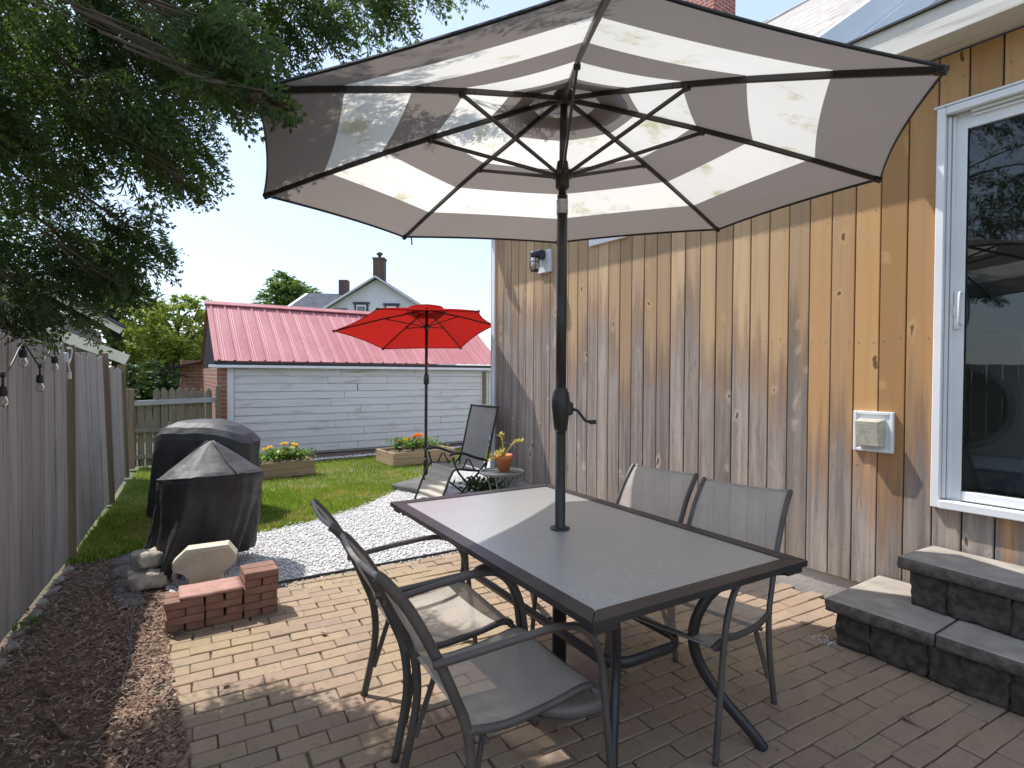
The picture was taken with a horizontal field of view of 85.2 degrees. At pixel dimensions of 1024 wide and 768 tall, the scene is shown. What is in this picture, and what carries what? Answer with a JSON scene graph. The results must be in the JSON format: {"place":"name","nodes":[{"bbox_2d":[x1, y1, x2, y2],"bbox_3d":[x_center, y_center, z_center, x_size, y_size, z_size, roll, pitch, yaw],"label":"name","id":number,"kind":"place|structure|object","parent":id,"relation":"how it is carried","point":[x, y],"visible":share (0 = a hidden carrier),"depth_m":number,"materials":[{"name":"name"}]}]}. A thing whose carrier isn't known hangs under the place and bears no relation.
{"place":"outdoors","nodes":[
{"label":"outdoors","id":0,"kind":"place"},
{"bbox_2d":[0,268,129,364],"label":"neighbor house","id":1,"kind":"structure","parent":0,"point":[116,328],"depth_m":13.31,"materials":[{"name":"white"}]},
{"bbox_2d":[66,446,489,565],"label":"lawn","id":2,"kind":"structure","parent":0,"point":[314,485],"depth_m":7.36,"materials":[{"name":"plant"}]},
{"bbox_2d":[146,419,261,517],"bbox_3d":[-3.022,0.806,5.583,0.964,0.915,0.684,0,1,-7],"label":"covered grill","id":3,"kind":"object","parent":2,"relation":"on","point":[175,443],"visible":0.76,"depth_m":5.32,"materials":[{"name":"black fabric"}]},
{"bbox_2d":[260,457,314,478],"bbox_3d":[-3.355,1.149,7.641,1.105,0.202,0.607,0,1,-38],"label":"raised bed","id":4,"kind":"object","parent":2,"relation":"on","point":[290,468],"visible":0.49,"depth_m":7.54,"materials":[{"name":"wood"}]},
{"bbox_2d":[259,451,280,463],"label":"herb plant","id":5,"kind":"object","parent":4,"relation":"on","point":[263,456],"visible":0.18,"depth_m":7.43,"materials":[{"name":"green plant"}]},
{"bbox_2d":[259,442,322,463],"bbox_3d":[-3.220,0.935,7.632,1.118,0.290,0.681,0,1,-8],"label":"flowering plant","id":6,"kind":"object","parent":4,"relation":"on","point":[283,452],"visible":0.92,"depth_m":7.59,"materials":[{"name":"green plant"}]},
{"bbox_2d":[286,448,316,460],"bbox_3d":[-2.900,0.986,7.779,0.549,0.192,0.433,0,1,-36],"label":"herb plant","id":7,"kind":"object","parent":4,"relation":"on","point":[305,455],"visible":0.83,"depth_m":7.74,"materials":[{"name":"green plant"}]},
{"bbox_2d":[376,444,454,466],"bbox_3d":[-1.547,1.136,8.959,1.091,0.202,0.681,0,1,-36],"label":"raised bed","id":8,"kind":"object","parent":2,"relation":"on","point":[390,456],"visible":0.62,"depth_m":8.65,"materials":[{"name":"wood"}]},
{"bbox_2d":[390,436,405,451],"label":"herb plant","id":9,"kind":"object","parent":8,"relation":"on","point":[401,442],"visible":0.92,"depth_m":8.64,"materials":[{"name":"green plant"}]},
{"bbox_2d":[382,432,446,450],"bbox_3d":[-1.513,0.926,8.877,0.765,0.293,1.033,1,1,30],"label":"flowering plant","id":10,"kind":"object","parent":8,"relation":"on","point":[408,444],"visible":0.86,"depth_m":8.80,"materials":[{"name":"green plant"}]},
{"bbox_2d":[157,300,490,456],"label":"garage","id":11,"kind":"structure","parent":0,"point":[305,377],"depth_m":10.08,"materials":[{"name":"wood"}]},
{"bbox_2d":[288,252,455,364],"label":"white house","id":12,"kind":"structure","parent":0,"point":[374,292],"depth_m":35.06,"materials":[{"name":"white paint"}]},
{"bbox_2d":[353,302,369,310],"bbox_3d":[-9.477,-4.435,35.000,1.040,1.440,0.120,0,1,0],"label":"window","id":13,"kind":"structure","parent":12,"relation":"in","point":[358,306],"depth_m":34.94,"materials":[{"name":"white plastic"}]},
{"bbox_2d":[383,303,399,307],"bbox_3d":[-7.577,-4.375,35.002,1.040,1.390,0.120,0,1,0],"label":"window","id":14,"kind":"structure","parent":12,"relation":"in","point":[386,305],"depth_m":34.96,"materials":[{"name":"white plastic"}]},
{"bbox_2d":[307,441,489,460],"bbox_3d":[-2.430,1.220,9.988,5.400,0.001,0.930,0,1,-36],"label":"soil strip","id":15,"kind":"object","parent":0,"point":[342,454],"visible":0.14,"depth_m":9.78,"materials":[{"name":"brown soil"}]},
{"bbox_2d":[0,0,803,370],"label":"sky","id":16,"kind":"structure","parent":0,"point":[233,250],"materials":[{"name":"white"}]},
{"bbox_2d":[1,388,932,641],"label":"ground","id":17,"kind":"structure","parent":0,"point":[125,481],"depth_m":6.74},
{"bbox_2d":[0,333,76,643],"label":"fence panel","id":18,"kind":"object","parent":17,"relation":"on","point":[38,522],"visible":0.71,"depth_m":3.32,"materials":[{"name":"grey wood"}]},
{"bbox_2d":[0,342,72,407],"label":"string lights","id":19,"kind":"object","parent":18,"relation":"hanging from","point":[21,351],"visible":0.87,"depth_m":3.20,"materials":[{"name":"black plastic"}]},
{"bbox_2d":[0,559,173,767],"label":"mulch bed","id":20,"kind":"object","parent":17,"relation":"on","point":[58,763],"visible":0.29,"depth_m":2.52,"materials":[{"name":"brown wood"}]},
{"bbox_2d":[0,658,6,669],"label":"edging stone","id":21,"kind":"object","parent":20,"relation":"on","point":[3,661],"visible":0.96,"depth_m":2.66,"materials":[{"name":"grey stone"}]},
{"bbox_2d":[5,640,20,652],"bbox_3d":[-2.538,1.332,2.834,0.064,0.046,0.123,0,1,-36],"label":"edging stone","id":22,"kind":"object","parent":20,"relation":"on","point":[13,644],"visible":0.85,"depth_m":2.80,"materials":[{"name":"grey stone"}]},
{"bbox_2d":[10,625,33,637],"bbox_3d":[-2.641,1.335,3.004,0.063,0.054,0.133,0,1,-11],"label":"edging stone","id":23,"kind":"object","parent":20,"relation":"on","point":[20,631],"visible":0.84,"depth_m":2.97,"materials":[{"name":"grey stone"}]},
{"bbox_2d":[29,610,42,621],"bbox_3d":[-2.732,1.329,3.192,0.066,0.050,0.135,0,1,-36],"label":"edging stone","id":24,"kind":"object","parent":20,"relation":"on","point":[37,612],"visible":0.52,"depth_m":3.18,"materials":[{"name":"grey stone"}]},
{"bbox_2d":[36,598,49,607],"bbox_3d":[-2.838,1.326,3.367,0.072,0.047,0.128,0,1,-36],"label":"edging stone","id":25,"kind":"object","parent":20,"relation":"on","point":[41,601],"visible":0.83,"depth_m":3.35,"materials":[{"name":"grey stone"}]},
{"bbox_2d":[45,586,61,595],"bbox_3d":[-2.921,1.325,3.558,0.063,0.052,0.131,0,1,-11],"label":"edging stone","id":26,"kind":"object","parent":20,"relation":"on","point":[53,590],"visible":0.83,"depth_m":3.53,"materials":[{"name":"grey stone"}]},
{"bbox_2d":[53,576,65,584],"bbox_3d":[-3.034,1.318,3.732,0.071,0.046,0.126,0,1,-36],"label":"edging stone","id":27,"kind":"object","parent":20,"relation":"on","point":[58,579],"visible":0.85,"depth_m":3.71,"materials":[{"name":"grey stone"}]},
{"bbox_2d":[64,566,73,572],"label":"edging stone","id":28,"kind":"object","parent":20,"relation":"on","point":[69,568],"visible":0.83,"depth_m":3.91,"materials":[{"name":"grey stone"}]},
{"bbox_2d":[110,553,129,566],"bbox_3d":[-2.909,1.319,4.158,0.161,0.039,0.297,0,1,-36],"label":"flagstone","id":29,"kind":"object","parent":20,"relation":"on","point":[126,559],"visible":0.48,"depth_m":4.11,"materials":[{"name":"grey stone"}]},
{"bbox_2d":[112,578,129,593],"bbox_3d":[-2.533,1.331,3.662,0.160,0.040,0.299,0,1,-36],"label":"flagstone","id":30,"kind":"object","parent":20,"relation":"on","point":[122,583],"visible":0.34,"depth_m":3.61,"materials":[{"name":"grey stone"}]},
{"bbox_2d":[111,564,132,579],"bbox_3d":[-2.722,1.325,3.911,0.151,0.040,0.299,0,1,-36],"label":"flagstone","id":31,"kind":"object","parent":20,"relation":"on","point":[127,567],"visible":0.39,"depth_m":3.90,"materials":[{"name":"grey stone"}]},
{"bbox_2d":[121,606,133,692],"bbox_3d":[-1.958,1.327,2.851,0.019,0.013,1.034,0,1,-32],"label":"drip hose","id":32,"kind":"object","parent":20,"relation":"on","point":[126,666],"visible":1,"depth_m":2.76,"materials":[{"name":"black rubber"}]},
{"bbox_2d":[112,592,145,611],"bbox_3d":[-2.347,1.335,3.416,0.152,0.038,0.297,-1,1,-42],"label":"flagstone","id":33,"kind":"object","parent":20,"relation":"on","point":[134,600],"visible":0.67,"depth_m":3.40,"materials":[{"name":"grey stone"}]},
{"bbox_2d":[125,566,167,591],"bbox_3d":[-2.389,1.269,3.646,0.234,0.135,0.224,0,1,-36],"label":"field stone","id":34,"kind":"object","parent":20,"relation":"on","point":[142,580],"visible":0.88,"depth_m":3.58,"materials":[{"name":"grey stone"}]},
{"bbox_2d":[129,546,164,570],"bbox_3d":[-2.430,1.167,3.719,0.248,0.138,0.188,1,1,44],"label":"field stone","id":35,"kind":"object","parent":34,"relation":"on","point":[143,559],"visible":0.96,"depth_m":3.65,"materials":[{"name":"beige stone"}]},
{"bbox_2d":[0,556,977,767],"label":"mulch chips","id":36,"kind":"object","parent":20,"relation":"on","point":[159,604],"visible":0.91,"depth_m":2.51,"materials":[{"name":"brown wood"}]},
{"bbox_2d":[8,608,49,633],"bbox_3d":[-2.642,1.289,3.049,0.198,0.081,0.249,0,1,-10],"label":"weed","id":37,"kind":"object","parent":36,"relation":"on","point":[22,624],"visible":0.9,"depth_m":3.04,"materials":[{"name":"green plant"}]},
{"bbox_2d":[37,688,52,696],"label":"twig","id":38,"kind":"object","parent":36,"relation":"on","point":[46,692],"visible":1,"depth_m":2.39,"materials":[{"name":"wood"}]},
{"bbox_2d":[35,716,77,739],"bbox_3d":[-1.770,1.332,2.164,0.290,0.020,0.023,1,1,27],"label":"twig","id":39,"kind":"object","parent":36,"relation":"on","point":[58,728],"visible":1,"depth_m":2.16,"materials":[{"name":"brown wood"}]},
{"bbox_2d":[76,745,99,760],"bbox_3d":[-1.544,1.342,2.030,0.167,0.014,0.020,1,1,32],"label":"twig","id":40,"kind":"object","parent":36,"relation":"on","point":[89,755],"visible":1,"depth_m":2.03,"materials":[{"name":"brown wood"}]},
{"bbox_2d":[90,575,119,597],"bbox_3d":[-2.626,1.303,3.602,0.024,0.016,0.400,0,1,-16],"label":"twig","id":41,"kind":"object","parent":36,"relation":"on","point":[104,586],"visible":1,"depth_m":3.56,"materials":[{"name":"brown wood"}]},
{"bbox_2d":[75,352,114,546],"bbox_3d":[-3.818,0.493,5.044,0.146,1.603,2.050,0,1,-29],"label":"fence panel","id":42,"kind":"object","parent":17,"relation":"on","point":[95,492],"visible":0.77,"depth_m":5.12,"materials":[{"name":"grey wood"}]},
{"bbox_2d":[47,242,170,369],"bbox_3d":[-14.611,-2.107,20.196,5.055,6.186,3.232,0,1,-36],"label":"tree","id":43,"kind":"object","parent":17,"relation":"on","point":[111,311],"visible":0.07,"depth_m":19.93,"materials":[{"name":"green plant"}]},
{"bbox_2d":[109,365,129,493],"bbox_3d":[-4.759,0.510,6.699,0.134,1.502,1.698,0,1,-30],"label":"fence panel","id":44,"kind":"object","parent":17,"relation":"on","point":[117,379],"visible":0.78,"depth_m":6.79,"materials":[{"name":"grey wood"}]},
{"bbox_2d":[125,358,179,427],"bbox_3d":[-7.860,0.297,12.175,1.930,1.732,1.433,0,1,-23],"label":"tree","id":45,"kind":"object","parent":17,"relation":"on","point":[143,390],"visible":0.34,"depth_m":12.00,"materials":[{"name":"green plant"}]},
{"bbox_2d":[112,293,211,386],"bbox_3d":[-11.416,-1.032,18.851,3.654,4.140,2.855,0,1,-36],"label":"tree","id":46,"kind":"object","parent":17,"relation":"on","point":[172,347],"visible":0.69,"depth_m":18.39,"materials":[{"name":"green plant"}]},
{"bbox_2d":[128,324,202,357],"bbox_3d":[-18.229,-1.772,35.447,11.347,4.984,4.924,0,1,-12],"label":"tree","id":47,"kind":"object","parent":17,"relation":"on","point":[180,335],"depth_m":34.46,"materials":[{"name":"green plant"}]},
{"bbox_2d":[126,386,220,468],"bbox_3d":[-5.084,0.629,8.410,1.221,1.200,0.149,0,1,-33],"label":"picket fence","id":48,"kind":"object","parent":17,"relation":"on","point":[140,440],"visible":0.59,"depth_m":8.28,"materials":[{"name":"grey wood"}]},
{"bbox_2d":[0,0,488,359],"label":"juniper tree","id":49,"kind":"object","parent":17,"relation":"on","point":[206,55],"visible":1,"depth_m":2.40,"materials":[{"name":"green plant"}]},
{"bbox_2d":[250,269,323,305],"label":"tree","id":50,"kind":"object","parent":17,"relation":"on","point":[284,291],"visible":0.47,"depth_m":45.06,"materials":[{"name":"green plant"}]},
{"bbox_2d":[490,0,1023,599],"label":"house","id":51,"kind":"structure","parent":17,"relation":"on","point":[776,348],"depth_m":3.66,"materials":[{"name":"brown wood"}]},
{"bbox_2d":[529,249,552,273],"bbox_3d":[0.276,-1.260,5.689,0.200,0.232,0.200,0,1,-36],"label":"wall lamp","id":52,"kind":"object","parent":51,"relation":"attached to","point":[544,262],"visible":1,"depth_m":5.67,"materials":[{"name":"white plastic"}]},
{"bbox_2d":[589,236,626,246],"bbox_3d":[0.863,-1.527,5.029,0.030,0.490,0.460,0,1,-36],"label":"window","id":53,"kind":"structure","parent":51,"relation":"in","point":[594,242],"depth_m":5.07,"materials":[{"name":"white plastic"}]},
{"bbox_2d":[853,410,894,453],"bbox_3d":[2.107,0.281,3.272,0.101,0.238,0.212,0,1,-36],"label":"dryer vent","id":54,"kind":"object","parent":51,"relation":"attached to","point":[873,431],"visible":1,"depth_m":3.24,"materials":[{"name":"white plastic"}]},
{"bbox_2d":[930,79,1023,521],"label":"sliding door","id":55,"kind":"structure","parent":51,"relation":"in","point":[955,121],"depth_m":3.00,"materials":[{"name":"white plastic"}]},
{"bbox_2d":[963,333,1023,496],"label":"washing machine","id":56,"kind":"object","parent":51,"relation":"in","point":[994,422],"visible":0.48,"depth_m":3.34,"materials":[{"name":"black glass"}]},
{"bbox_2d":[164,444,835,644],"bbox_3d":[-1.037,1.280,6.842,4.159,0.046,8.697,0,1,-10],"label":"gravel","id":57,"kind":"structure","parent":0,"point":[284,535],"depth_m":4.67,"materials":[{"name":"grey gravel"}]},
{"bbox_2d":[143,440,263,586],"bbox_3d":[-2.252,0.861,4.061,0.790,0.907,0.784,1,1,40],"label":"covered grill","id":58,"kind":"object","parent":57,"relation":"on","point":[207,491],"visible":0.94,"depth_m":3.81,"materials":[{"name":"black fabric"}]},
{"bbox_2d":[172,540,237,603],"bbox_3d":[-1.884,1.159,3.428,0.344,0.345,0.124,0,1,-22],"label":"stone pedestal","id":59,"kind":"object","parent":57,"relation":"on","point":[200,563],"visible":0.78,"depth_m":3.38,"materials":[{"name":"beige stone"}]},
{"bbox_2d":[278,549,457,583],"bbox_3d":[-0.568,1.315,4.322,3.055,0.023,0.027,0,1,-33],"label":"edging strip","id":60,"kind":"object","parent":57,"relation":"on","point":[353,569],"visible":0.41,"depth_m":3.96,"materials":[{"name":"black plastic"}]},
{"bbox_2d":[392,458,446,492],"bbox_3d":[-1.121,1.107,6.825,0.500,0.340,0.500,1,1,34],"label":"parasol base","id":61,"kind":"object","parent":57,"relation":"on","point":[411,485],"visible":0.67,"depth_m":6.74,"materials":[{"name":"grey concrete"}]},
{"bbox_2d":[332,304,490,457],"bbox_3d":[-1.200,0.116,6.988,2.025,2.217,1.797,0,1,-11],"label":"red parasol","id":62,"kind":"object","parent":61,"relation":"in","point":[423,326],"visible":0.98,"depth_m":7.19,"materials":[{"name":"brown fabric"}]},
{"bbox_2d":[414,404,498,498],"bbox_3d":[-0.620,0.768,6.175,0.764,1.048,0.601,0,1,-36],"label":"lounge chair","id":63,"kind":"object","parent":57,"relation":"on","point":[472,454],"visible":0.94,"depth_m":6.22,"materials":[{"name":"grey fabric"}]},
{"bbox_2d":[448,473,513,493],"bbox_3d":[-0.330,1.124,5.967,0.779,0.339,0.742,0,1,-36],"label":"shrub","id":64,"kind":"object","parent":57,"relation":"on","point":[480,483],"visible":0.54,"depth_m":5.88,"materials":[{"name":"green plant"}]},
{"bbox_2d":[479,467,524,489],"bbox_3d":[-0.097,1.077,5.467,0.446,0.454,0.446,0,1,-36],"label":"side table","id":65,"kind":"object","parent":57,"relation":"on","point":[496,474],"visible":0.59,"depth_m":5.41,"materials":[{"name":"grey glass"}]},
{"bbox_2d":[486,431,522,471],"bbox_3d":[-0.064,0.662,5.480,0.382,0.391,0.204,0,1,-25],"label":"flower pot","id":66,"kind":"object","parent":65,"relation":"on","point":[503,460],"visible":1,"depth_m":5.44,"materials":[{"name":"ceramic"}]},
{"bbox_2d":[108,553,1023,767],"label":"patio","id":67,"kind":"structure","parent":0,"point":[810,723],"depth_m":2.36,"materials":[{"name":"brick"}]},
{"bbox_2d":[164,621,183,634],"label":"brick","id":68,"kind":"object","parent":67,"relation":"on","point":[175,628],"visible":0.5,"depth_m":2.99,"materials":[{"name":"red brick"}]},
{"bbox_2d":[185,620,203,630],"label":"brick","id":69,"kind":"object","parent":67,"relation":"on","point":[197,625],"visible":0.48,"depth_m":3.04,"materials":[{"name":"red brick"}]},
{"bbox_2d":[165,611,203,627],"bbox_3d":[-1.788,1.275,3.041,0.183,0.041,0.086,0,1,-34],"label":"brick","id":70,"kind":"object","parent":69,"relation":"on","point":[181,620],"visible":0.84,"depth_m":3.00,"materials":[{"name":"red brick"}]},
{"bbox_2d":[185,604,203,614],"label":"brick","id":71,"kind":"object","parent":70,"relation":"on","point":[194,609],"visible":0.46,"depth_m":3.03,"materials":[{"name":"red brick"}]},
{"bbox_2d":[165,591,178,598],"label":"brick","id":72,"kind":"object","parent":71,"relation":"on","point":[172,595],"visible":0.22,"depth_m":3.08,"materials":[{"name":"brick"}]},
{"bbox_2d":[204,610,241,626],"bbox_3d":[-1.633,1.316,3.150,0.183,0.041,0.086,0,1,-33],"label":"brick","id":73,"kind":"object","parent":67,"relation":"on","point":[225,618],"visible":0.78,"depth_m":3.12,"materials":[{"name":"red brick"}]},
{"bbox_2d":[224,603,242,614],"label":"brick","id":74,"kind":"object","parent":73,"relation":"on","point":[229,610],"visible":0.48,"depth_m":3.14,"materials":[{"name":"red brick"}]},
{"bbox_2d":[242,608,260,617],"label":"brick","id":75,"kind":"object","parent":67,"relation":"on","point":[251,613],"visible":0.48,"depth_m":3.19,"materials":[{"name":"red brick"}]},
{"bbox_2d":[242,597,277,610],"bbox_3d":[-1.472,1.273,3.251,0.183,0.041,0.086,-1,2,-33],"label":"brick","id":76,"kind":"object","parent":75,"relation":"on","point":[259,604],"visible":0.66,"depth_m":3.21,"materials":[{"name":"red brick"}]},
{"bbox_2d":[261,590,276,599],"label":"brick","id":77,"kind":"object","parent":76,"relation":"on","point":[268,594],"visible":0.46,"depth_m":3.24,"materials":[{"name":"red brick"}]},
{"bbox_2d":[242,582,277,595],"bbox_3d":[-1.473,1.188,3.256,0.183,0.041,0.086,0,1,-34],"label":"brick","id":78,"kind":"object","parent":77,"relation":"on","point":[262,588],"visible":0.68,"depth_m":3.22,"materials":[{"name":"red brick"}]},
{"bbox_2d":[261,605,277,614],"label":"brick","id":79,"kind":"object","parent":67,"relation":"on","point":[269,609],"visible":0.46,"depth_m":3.24,"materials":[{"name":"red brick"}]},
{"bbox_2d":[310,498,528,762],"bbox_3d":[-0.388,0.917,2.287,0.789,0.890,0.535,0,1,-28],"label":"patio chair","id":80,"kind":"object","parent":67,"relation":"on","point":[455,613],"visible":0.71,"depth_m":2.29,"materials":[{"name":"black metal"}]},
{"bbox_2d":[339,531,613,767],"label":"patio chair","id":81,"kind":"object","parent":67,"relation":"on","point":[508,678],"visible":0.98,"depth_m":1.77,"materials":[{"name":"grey metal"}]},
{"bbox_2d":[556,724,564,735],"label":"fallen leaf","id":82,"kind":"object","parent":67,"relation":"on","point":[560,728],"visible":1,"depth_m":2.18,"materials":[{"name":"brown plant"}]},
{"bbox_2d":[539,606,610,718],"bbox_3d":[0.213,1.163,2.517,0.530,0.390,0.530,0,1,-36],"label":"parasol base","id":83,"kind":"object","parent":67,"relation":"on","point":[587,703],"visible":0.23,"depth_m":2.45,"materials":[{"name":"brown metal"}]},
{"bbox_2d":[254,0,949,527],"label":"patio parasol","id":84,"kind":"object","parent":83,"relation":"on","point":[560,124],"visible":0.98,"depth_m":2.32,"materials":[{"name":"grey fabric"}]},
{"bbox_2d":[390,483,807,767],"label":"glass table","id":85,"kind":"object","parent":67,"relation":"on","point":[595,566],"visible":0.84,"depth_m":2.13,"materials":[{"name":"grey glass"}]},
{"bbox_2d":[530,463,698,653],"bbox_3d":[0.552,0.912,2.885,0.789,0.890,0.535,0,1,-39],"label":"patio chair","id":86,"kind":"object","parent":67,"relation":"on","point":[659,492],"visible":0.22,"depth_m":3.05,"materials":[{"name":"grey fabric"}]},
{"bbox_2d":[606,477,792,766],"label":"patio chair","id":87,"kind":"object","parent":67,"relation":"on","point":[754,515],"visible":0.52,"depth_m":2.43,"materials":[{"name":"grey fabric"}]},
{"bbox_2d":[902,715,915,725],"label":"fallen leaf","id":88,"kind":"object","parent":67,"relation":"on","point":[908,719],"visible":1,"depth_m":2.26,"materials":[{"name":"brown plant"}]},
{"bbox_2d":[825,575,1023,715],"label":"step","id":89,"kind":"object","parent":67,"relation":"on","point":[883,619],"visible":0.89,"depth_m":2.60,"materials":[{"name":"stone"}]},
{"bbox_2d":[897,546,1023,640],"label":"step","id":90,"kind":"object","parent":89,"relation":"on","point":[987,593],"visible":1,"depth_m":2.66,"materials":[{"name":"stone"}]},
{"label":"brick","id":91,"kind":"object","parent":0,"visible":0},
{"bbox_2d":[204,608,223,618],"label":"brick","id":92,"kind":"object","parent":91,"relation":"on","point":[214,613],"visible":0.52,"depth_m":3.09,"materials":[{"name":"red brick"}]},
{"bbox_2d":[204,595,241,610],"bbox_3d":[-1.635,1.231,3.151,0.183,0.041,0.086,-1,1,-34],"label":"brick","id":93,"kind":"object","parent":92,"relation":"on","point":[222,604],"visible":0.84,"depth_m":3.11,"materials":[{"name":"red brick"}]},
{"bbox_2d":[205,593,222,603],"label":"brick","id":94,"kind":"object","parent":93,"relation":"on","point":[214,598],"visible":0.48,"depth_m":3.08,"materials":[{"name":"red brick"}]},
{"bbox_2d":[223,589,242,599],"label":"brick","id":95,"kind":"object","parent":93,"relation":"on","point":[233,594],"visible":0.48,"depth_m":3.14,"materials":[{"name":"red brick"}]},
{"bbox_2d":[178,576,242,600],"bbox_3d":[-1.710,1.157,3.160,0.313,0.023,0.208,0,1,-33],"label":"terracotta slab","id":96,"kind":"object","parent":95,"relation":"on","point":[207,588],"depth_m":3.14,"materials":[{"name":"stone"}]},
{"label":"brick","id":97,"kind":"object","parent":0,"visible":0},
{"bbox_2d":[242,593,260,602],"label":"brick","id":98,"kind":"object","parent":97,"relation":"on","point":[251,598],"visible":0.48,"depth_m":3.20,"materials":[{"name":"red brick"}]},
{"label":"brick","id":99,"kind":"object","parent":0,"visible":0},
{"bbox_2d":[240,573,260,587],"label":"brick","id":100,"kind":"object","parent":99,"relation":"on","point":[251,583],"visible":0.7,"depth_m":3.20,"materials":[{"name":"red brick"}]},
{"bbox_2d":[240,560,275,573],"bbox_3d":[-1.522,1.101,3.337,0.183,0.041,0.086,0,1,-36],"label":"brick","id":101,"kind":"object","parent":100,"relation":"on","point":[257,564],"visible":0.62,"depth_m":3.33,"materials":[{"name":"red brick"}]},
{"bbox_2d":[261,575,278,584],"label":"brick","id":102,"kind":"object","parent":99,"relation":"on","point":[269,580],"visible":0.46,"depth_m":3.25,"materials":[{"name":"red brick"}]},
{"bbox_2d":[242,564,278,580],"bbox_3d":[-1.471,1.103,3.260,0.183,0.041,0.086,0,1,-35],"label":"brick","id":103,"kind":"object","parent":102,"relation":"on","point":[260,572],"visible":1,"depth_m":3.23,"materials":[{"name":"red brick"}]},
{"label":"brick","id":104,"kind":"object","parent":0,"visible":0},
{"bbox_2d":[165,608,184,618],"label":"brick","id":105,"kind":"object","parent":104,"relation":"on","point":[175,613],"visible":0.48,"depth_m":2.98,"materials":[{"name":"red brick"}]},
{"bbox_2d":[164,597,202,611],"bbox_3d":[-1.794,1.190,3.042,0.183,0.041,0.086,0,2,-34],"label":"brick","id":106,"kind":"object","parent":105,"relation":"on","point":[174,603],"visible":0.82,"depth_m":3.01,"materials":[{"name":"red brick"}]}
]}

